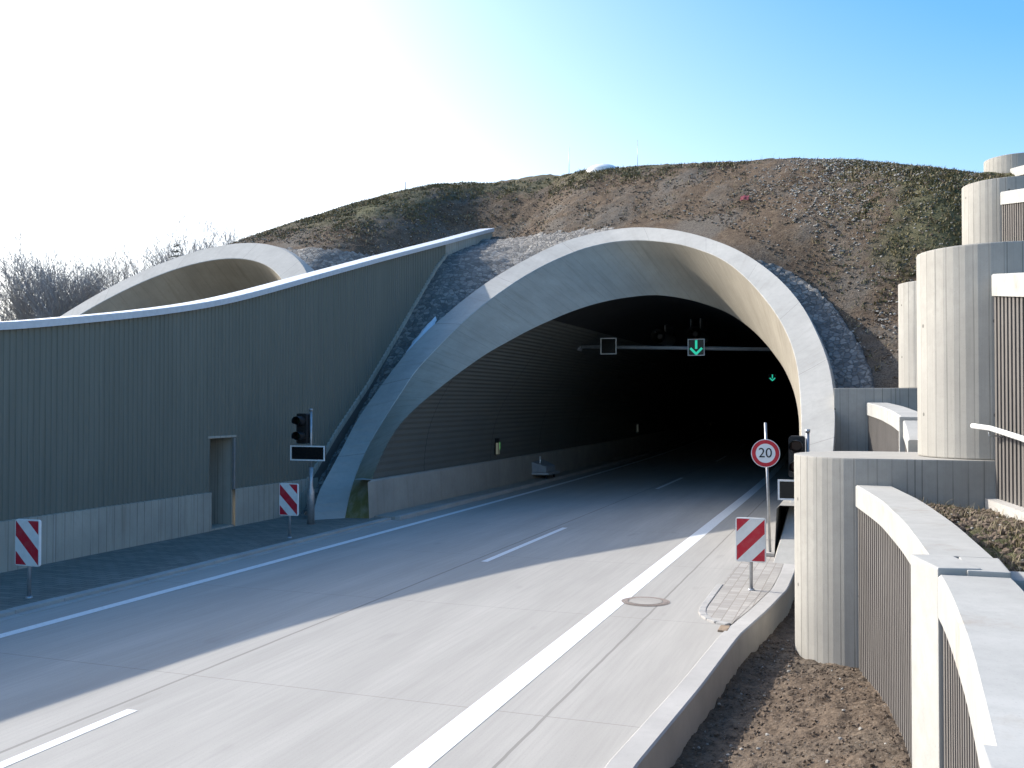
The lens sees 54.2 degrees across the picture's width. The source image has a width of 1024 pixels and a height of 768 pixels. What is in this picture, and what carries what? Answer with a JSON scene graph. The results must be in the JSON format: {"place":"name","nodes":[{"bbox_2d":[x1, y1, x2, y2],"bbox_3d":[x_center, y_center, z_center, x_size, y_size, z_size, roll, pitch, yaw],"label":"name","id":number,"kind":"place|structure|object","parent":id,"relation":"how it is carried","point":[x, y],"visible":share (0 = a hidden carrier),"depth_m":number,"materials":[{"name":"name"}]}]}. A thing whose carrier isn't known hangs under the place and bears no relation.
{"place":"outdoors","nodes":[
{"label":"outdoors","id":0,"kind":"place"},
{"bbox_2d":[168,243,181,257],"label":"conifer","id":1,"kind":"object","parent":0,"point":[176,251],"visible":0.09,"depth_m":82.60,"materials":[{"name":"green plant"}]},
{"bbox_2d":[0,514,381,610],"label":"pavement","id":2,"kind":"structure","parent":0,"point":[62,578],"depth_m":20.68,"materials":[{"name":"grey concrete"}]},
{"bbox_2d":[15,519,41,598],"bbox_3d":[-7.984,2.913,16.544,0.514,1.347,0.135,0,-1,19],"label":"hazard marker","id":3,"kind":"object","parent":2,"relation":"on","point":[28,543],"visible":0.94,"depth_m":16.50,"materials":[{"name":"white metal"}]},
{"bbox_2d":[0,518,390,617],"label":"kerb","id":4,"kind":"structure","parent":2,"relation":"on","point":[36,605],"depth_m":18.92,"materials":[{"name":"concrete"}]},
{"bbox_2d":[0,228,494,572],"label":"noise wall","id":5,"kind":"structure","parent":2,"relation":"on","point":[127,429],"depth_m":24.30,"materials":[{"name":"concrete"}]},
{"bbox_2d":[208,435,236,530],"bbox_3d":[-7.944,2.504,25.761,1.180,2.700,1.400,0,-1,19],"label":"doorway","id":6,"kind":"structure","parent":5,"relation":"in","point":[222,448],"depth_m":26.15,"materials":[{"name":"concrete"}]},
{"bbox_2d":[279,483,298,537],"bbox_3d":[-5.300,3.041,23.835,0.514,1.347,0.135,0,-1,19],"label":"hazard marker","id":7,"kind":"object","parent":2,"relation":"on","point":[289,500],"visible":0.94,"depth_m":23.79,"materials":[{"name":"white metal"}]},
{"bbox_2d":[290,409,325,523],"bbox_3d":[-5.432,2.205,26.398,1.040,3.110,0.540,0,-1,19],"label":"traffic light","id":8,"kind":"object","parent":2,"relation":"on","point":[302,422],"visible":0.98,"depth_m":26.46,"materials":[{"name":"metal"}]},
{"bbox_2d":[0,421,798,767],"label":"road","id":9,"kind":"structure","parent":0,"point":[390,649],"depth_m":13.87,"materials":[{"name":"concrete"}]},
{"bbox_2d":[0,709,137,767],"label":"road marking","id":10,"kind":"object","parent":9,"relation":"on","point":[38,749],"visible":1,"depth_m":9.79,"materials":[{"name":"paint"}]},
{"bbox_2d":[0,520,396,620],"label":"gutter","id":11,"kind":"object","parent":9,"relation":"on","point":[136,585],"visible":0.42,"depth_m":18.79,"materials":[{"name":"concrete"}]},
{"bbox_2d":[0,421,717,637],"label":"road marking","id":12,"kind":"object","parent":9,"relation":"on","point":[147,595],"visible":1,"depth_m":19.75,"materials":[{"name":"paint"}]},
{"bbox_2d":[395,453,647,520],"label":"kerb","id":13,"kind":"structure","parent":9,"relation":"on","point":[441,507],"depth_m":35.34,"materials":[{"name":"concrete"}]},
{"bbox_2d":[482,527,565,561],"bbox_3d":[0.407,3.708,23.383,0.140,0.001,5.900,0,-1,19],"label":"road marking","id":14,"kind":"object","parent":9,"relation":"on","point":[519,546],"visible":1,"depth_m":22.91,"materials":[{"name":"paint"}]},
{"bbox_2d":[315,227,835,563],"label":"road tunnel","id":15,"kind":"structure","parent":9,"relation":"on","point":[470,378],"depth_m":36.10,"materials":[{"name":"concrete"}]},
{"bbox_2d":[495,438,499,454],"bbox_3d":[-0.542,2.353,37.639,0.160,0.620,0.145,0,-1,19],"label":"escape light","id":16,"kind":"object","parent":15,"relation":"attached to","point":[497,446],"visible":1,"depth_m":37.58,"materials":[{"name":"white plastic"}]},
{"bbox_2d":[374,421,710,519],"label":"walkway","id":17,"kind":"structure","parent":15,"relation":"in","point":[392,515],"depth_m":40.06,"materials":[{"name":"concrete"}]},
{"bbox_2d":[532,456,559,478],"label":"equipment trolley","id":18,"kind":"object","parent":17,"relation":"on","point":[540,466],"visible":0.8,"depth_m":41.47,"materials":[{"name":"metal"}]},
{"bbox_2d":[635,423,638,432],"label":"escape light","id":19,"kind":"object","parent":15,"relation":"attached to","point":[636,427],"visible":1,"depth_m":62.92,"materials":[{"name":"black plastic"}]},
{"bbox_2d":[651,325,675,345],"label":"jet fan","id":20,"kind":"object","parent":15,"relation":"hanging from","point":[657,334],"visible":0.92,"depth_m":47.48},
{"bbox_2d":[577,345,770,350],"bbox_3d":[6.293,-1.481,39.693,8.468,0.508,0.367,0,-1,19],"label":"sign gantry","id":21,"kind":"object","parent":15,"relation":"attached to","point":[679,348],"visible":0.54,"depth_m":39.58,"materials":[{"name":"metal"}]},
{"bbox_2d":[600,338,616,353],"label":"lane signal","id":22,"kind":"object","parent":21,"relation":"attached to","point":[608,345],"visible":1,"depth_m":40.22,"materials":[{"name":"black metal"}]},
{"bbox_2d":[688,339,704,355],"bbox_3d":[7.221,-1.432,39.127,0.660,0.660,0.210,0,-1,19],"label":"lane signal","id":23,"kind":"object","parent":21,"relation":"attached to","point":[696,347],"visible":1,"depth_m":39.04,"materials":[{"name":"metal"}]},
{"bbox_2d":[686,318,708,342],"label":"jet fan","id":24,"kind":"object","parent":15,"relation":"hanging from","point":[693,330],"visible":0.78,"depth_m":47.25},
{"bbox_2d":[768,374,775,380],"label":"lane signal","id":25,"kind":"object","parent":15,"relation":"attached to","point":[772,377],"visible":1,"depth_m":82.26,"materials":[{"name":"green plastic"}]},
{"bbox_2d":[765,421,798,432],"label":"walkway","id":26,"kind":"structure","parent":15,"relation":"in","point":[792,427],"depth_m":133.91,"materials":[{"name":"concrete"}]},
{"bbox_2d":[391,421,790,767],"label":"road marking","id":27,"kind":"object","parent":9,"relation":"on","point":[432,749],"visible":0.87,"depth_m":12.59,"materials":[{"name":"paint"}]},
{"bbox_2d":[621,597,669,605],"bbox_3d":[2.203,3.582,16.497,0.800,0.006,0.800,0,-1,19],"label":"manhole cover","id":28,"kind":"object","parent":9,"relation":"on","point":[640,601],"visible":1,"depth_m":16.48,"materials":[{"name":"metal"}]},
{"bbox_2d":[656,478,681,488],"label":"road marking","id":29,"kind":"object","parent":9,"relation":"on","point":[668,483],"visible":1,"depth_m":40.25,"materials":[{"name":"paint"}]},
{"bbox_2d":[604,563,794,767],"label":"kerb","id":30,"kind":"structure","parent":9,"relation":"on","point":[664,733],"depth_m":11.83,"materials":[{"name":"concrete"}]},
{"bbox_2d":[718,625,729,631],"bbox_3d":[3.069,3.565,14.470,0.140,0.080,0.350,0,-1,19],"label":"broken paver","id":31,"kind":"object","parent":30,"relation":"on","point":[722,628],"visible":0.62,"depth_m":14.41,"materials":[{"name":"beige stone"}]},
{"bbox_2d":[699,584,729,624],"bbox_3d":[3.273,3.621,16.345,0.449,0.134,3.276,0,-1,10],"label":"edging","id":32,"kind":"object","parent":9,"relation":"on","point":[706,602],"visible":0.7,"depth_m":15.79,"materials":[{"name":"concrete"}]},
{"bbox_2d":[0,0,1023,320],"label":"sky","id":33,"kind":"structure","parent":0,"point":[120,112],"materials":[{"name":"blue"}]},
{"bbox_2d":[231,158,1014,387],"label":"hill","id":34,"kind":"structure","parent":0,"point":[755,249],"depth_m":35.91,"materials":[{"name":"soil"}]},
{"bbox_2d":[286,247,374,270],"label":"stone paving","id":35,"kind":"structure","parent":34,"relation":"on","point":[314,258],"depth_m":39.56,"materials":[{"name":"grey stone"}]},
{"bbox_2d":[301,226,613,513],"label":"stone paving","id":36,"kind":"structure","parent":34,"relation":"on","point":[480,264],"depth_m":37.80,"materials":[{"name":"grey stone"}]},
{"bbox_2d":[405,316,436,353],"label":"snow","id":37,"kind":"structure","parent":36,"relation":"on","point":[429,325],"depth_m":35.06,"materials":[{"name":"white snow"}]},
{"bbox_2d":[586,164,614,171],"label":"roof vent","id":38,"kind":"object","parent":34,"relation":"on","point":[597,167],"visible":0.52,"depth_m":45.66,"materials":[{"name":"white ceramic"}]},
{"bbox_2d":[237,158,982,365],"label":"stones","id":39,"kind":"object","parent":34,"relation":"on","point":[665,218],"visible":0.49,"depth_m":37.73,"materials":[{"name":"grey stone"}]},
{"bbox_2d":[232,158,1006,386],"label":"clods","id":40,"kind":"object","parent":34,"relation":"on","point":[686,207],"visible":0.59,"depth_m":39.26,"materials":[{"name":"soil"}]},
{"bbox_2d":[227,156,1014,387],"bbox_3d":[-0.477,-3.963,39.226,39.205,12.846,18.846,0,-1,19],"label":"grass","id":41,"kind":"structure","parent":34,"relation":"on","point":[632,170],"depth_m":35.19,"materials":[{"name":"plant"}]},
{"bbox_2d":[740,195,748,199],"bbox_3d":[8.460,-6.782,36.372,0.320,0.246,0.300,0,-1,19],"label":"plastic scrap","id":42,"kind":"object","parent":34,"relation":"on","point":[745,197],"visible":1,"depth_m":36.33,"materials":[{"name":"pink plastic"}]},
{"bbox_2d":[756,260,874,387],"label":"stone paving","id":43,"kind":"structure","parent":34,"relation":"on","point":[851,368],"depth_m":29.05,"materials":[{"name":"grey stone"}]},
{"bbox_2d":[691,158,971,338],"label":"stones","id":44,"kind":"object","parent":34,"relation":"on","point":[826,208],"visible":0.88,"depth_m":34.00,"materials":[{"name":"grey stone"}]},
{"bbox_2d":[984,152,1023,172],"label":"retaining wall","id":45,"kind":"structure","parent":34,"relation":"on","point":[1004,163],"depth_m":32.41,"materials":[{"name":"concrete"}]},
{"bbox_2d":[1010,165,1023,175],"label":"slat fence","id":46,"kind":"object","parent":34,"relation":"on","point":[1018,171],"visible":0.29,"depth_m":31.32,"materials":[{"name":"concrete"}]},
{"bbox_2d":[706,551,782,623],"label":"pavement","id":47,"kind":"structure","parent":0,"point":[734,599],"depth_m":17.36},
{"bbox_2d":[736,517,765,590],"bbox_3d":[4.160,2.980,17.399,0.514,1.310,0.135,0,-1,19],"label":"hazard marker","id":48,"kind":"object","parent":47,"relation":"on","point":[750,540],"visible":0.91,"depth_m":17.36,"materials":[{"name":"white metal"}]},
{"bbox_2d":[751,423,779,556],"bbox_3d":[5.407,2.250,21.304,0.600,2.852,0.250,0,-1,19],"label":"speed limit sign","id":49,"kind":"object","parent":47,"relation":"on","point":[765,452],"visible":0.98,"depth_m":21.29,"materials":[{"name":"metal"}]},
{"bbox_2d":[670,597,911,767],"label":"soil bank","id":50,"kind":"structure","parent":0,"point":[784,630],"depth_m":11.02,"materials":[{"name":"brown soil"}]},
{"bbox_2d":[693,640,886,766],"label":"stones","id":51,"kind":"object","parent":50,"relation":"on","point":[827,761],"visible":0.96,"depth_m":10.66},
{"bbox_2d":[673,639,907,767],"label":"clods","id":52,"kind":"object","parent":50,"relation":"on","point":[756,733],"visible":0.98,"depth_m":11.46,"materials":[{"name":"soil"}]},
{"bbox_2d":[778,429,809,499],"bbox_3d":[5.665,2.435,19.307,1.040,3.110,0.540,0,-1,19],"label":"traffic light","id":53,"kind":"object","parent":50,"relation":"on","point":[786,487],"visible":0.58,"depth_m":19.44,"materials":[{"name":"metal"}]},
{"bbox_2d":[898,281,916,387],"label":"retaining wall","id":54,"kind":"structure","parent":0,"point":[907,322],"depth_m":23.81,"materials":[{"name":"concrete"}]},
{"bbox_2d":[922,498,1023,571],"bbox_3d":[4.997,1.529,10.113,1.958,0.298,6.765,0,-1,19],"label":"grass","id":55,"kind":"structure","parent":0,"point":[1015,544],"depth_m":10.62,"materials":[{"name":"plant"}]},
{"bbox_2d":[928,503,1023,571],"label":"clods","id":56,"kind":"object","parent":55,"relation":"on","point":[976,536],"visible":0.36,"depth_m":10.69,"materials":[{"name":"soil"}]},
{"bbox_2d":[950,510,1023,567],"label":"stones","id":57,"kind":"object","parent":55,"relation":"on","point":[972,528],"visible":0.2,"depth_m":10.75,"materials":[{"name":"grey stone"}]},
{"bbox_2d":[985,273,1023,520],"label":"slat fence","id":58,"kind":"object","parent":55,"relation":"on","point":[1008,291],"visible":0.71,"depth_m":12.53,"materials":[{"name":"metal"}]},
{"bbox_2d":[970,423,1023,441],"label":"handrail","id":59,"kind":"object","parent":58,"relation":"attached to","point":[1006,433],"visible":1,"depth_m":12.46,"materials":[{"name":"white metal"}]},
{"bbox_2d":[962,176,1023,244],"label":"retaining wall","id":60,"kind":"structure","parent":0,"point":[981,214],"depth_m":23.09,"materials":[{"name":"concrete"}]},
{"bbox_2d":[1000,188,1023,241],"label":"slat fence","id":61,"kind":"object","parent":60,"relation":"attached to","point":[1012,202],"visible":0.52,"depth_m":21.86,"materials":[{"name":"wood"}]},
{"label":"ground","id":62,"kind":"structure","parent":0,"visible":0},
{"bbox_2d":[0,276,23,320],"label":"bare tree","id":63,"kind":"object","parent":62,"relation":"on","point":[5,305],"visible":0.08,"depth_m":90.88,"materials":[{"name":"brown plant"}]},
{"bbox_2d":[0,244,79,320],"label":"bare tree","id":64,"kind":"object","parent":62,"relation":"on","point":[7,307],"visible":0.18,"depth_m":89.26,"materials":[{"name":"brown plant"}]},
{"bbox_2d":[0,245,95,320],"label":"bare tree","id":65,"kind":"object","parent":62,"relation":"on","point":[19,297],"visible":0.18,"depth_m":88.29,"materials":[{"name":"brown plant"}]},
{"bbox_2d":[0,245,117,320],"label":"bare tree","id":66,"kind":"object","parent":62,"relation":"on","point":[62,274],"visible":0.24,"depth_m":89.60,"materials":[{"name":"brown plant"}]},
{"bbox_2d":[0,214,122,319],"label":"bare tree","id":67,"kind":"object","parent":62,"relation":"on","point":[40,280],"visible":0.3,"depth_m":88.28,"materials":[{"name":"brown plant"}]},
{"bbox_2d":[0,240,123,320],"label":"bare tree","id":68,"kind":"object","parent":62,"relation":"on","point":[56,280],"visible":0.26,"depth_m":87.91,"materials":[{"name":"brown plant"}]},
{"bbox_2d":[0,244,123,320],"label":"bare tree","id":69,"kind":"object","parent":62,"relation":"on","point":[25,309],"visible":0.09,"depth_m":88.10,"materials":[{"name":"brown plant"}]},
{"bbox_2d":[1,254,135,318],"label":"bare tree","id":70,"kind":"object","parent":62,"relation":"on","point":[60,305],"visible":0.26,"depth_m":85.25,"materials":[{"name":"brown plant"}]},
{"bbox_2d":[5,247,143,320],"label":"bare tree","id":71,"kind":"object","parent":62,"relation":"on","point":[80,288],"visible":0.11,"depth_m":87.26,"materials":[{"name":"brown plant"}]},
{"bbox_2d":[79,242,139,286],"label":"bare tree","id":72,"kind":"object","parent":62,"relation":"on","point":[122,269],"depth_m":91.78,"materials":[{"name":"brown plant"}]},
{"bbox_2d":[75,222,175,289],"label":"bare tree","id":73,"kind":"object","parent":62,"relation":"on","point":[133,256],"visible":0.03,"depth_m":87.25,"materials":[{"name":"brown plant"}]},
{"bbox_2d":[47,242,227,307],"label":"bare tree","id":74,"kind":"object","parent":62,"relation":"on","point":[105,270],"visible":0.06,"depth_m":88.97,"materials":[{"name":"brown plant"}]},
{"bbox_2d":[64,229,245,306],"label":"bare tree","id":75,"kind":"object","parent":62,"relation":"on","point":[99,283],"visible":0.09,"depth_m":86.48,"materials":[{"name":"brown plant"}]},
{"bbox_2d":[126,202,225,271],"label":"bare tree","id":76,"kind":"object","parent":62,"relation":"on","point":[167,236],"visible":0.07,"depth_m":87.44,"materials":[{"name":"brown plant"}]},
{"bbox_2d":[108,203,256,277],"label":"bare tree","id":77,"kind":"object","parent":62,"relation":"on","point":[207,229],"visible":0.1,"depth_m":89.36,"materials":[{"name":"brown plant"}]},
{"bbox_2d":[115,209,266,275],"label":"bare tree","id":78,"kind":"object","parent":62,"relation":"on","point":[205,244],"visible":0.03,"depth_m":90.78,"materials":[{"name":"brown plant"}]},
{"bbox_2d":[156,212,273,261],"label":"bare tree","id":79,"kind":"object","parent":62,"relation":"on","point":[230,239],"visible":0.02,"depth_m":89.27,"materials":[{"name":"brown plant"}]},
{"bbox_2d":[834,388,916,450],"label":"retaining wall","id":80,"kind":"structure","parent":62,"relation":"on","point":[851,420],"depth_m":23.71,"materials":[{"name":"concrete"}]},
{"bbox_2d":[866,402,917,451],"bbox_3d":[7.605,1.755,19.569,0.634,2.780,8.269,0,-1,15],"label":"slat fence","id":81,"kind":"object","parent":80,"relation":"attached to","point":[892,427],"visible":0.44,"depth_m":20.02,"materials":[{"name":"concrete"}]},
{"bbox_2d":[794,451,995,667],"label":"retaining wall","id":82,"kind":"structure","parent":62,"relation":"on","point":[826,483],"depth_m":13.93,"materials":[{"name":"concrete"}]},
{"bbox_2d":[916,241,1023,459],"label":"retaining wall","id":83,"kind":"structure","parent":82,"relation":"on","point":[955,357],"depth_m":13.55,"materials":[{"name":"concrete"}]},
{"bbox_2d":[856,485,1023,767],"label":"retaining wall","id":84,"kind":"structure","parent":62,"relation":"on","point":[941,632],"depth_m":6.99,"materials":[{"name":"concrete"}]},
{"label":"road","id":85,"kind":"structure","parent":0,"visible":0},
{"bbox_2d":[60,243,313,316],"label":"road tunnel","id":86,"kind":"structure","parent":85,"relation":"on","point":[211,272],"depth_m":40.82,"materials":[{"name":"concrete"}]}
]}

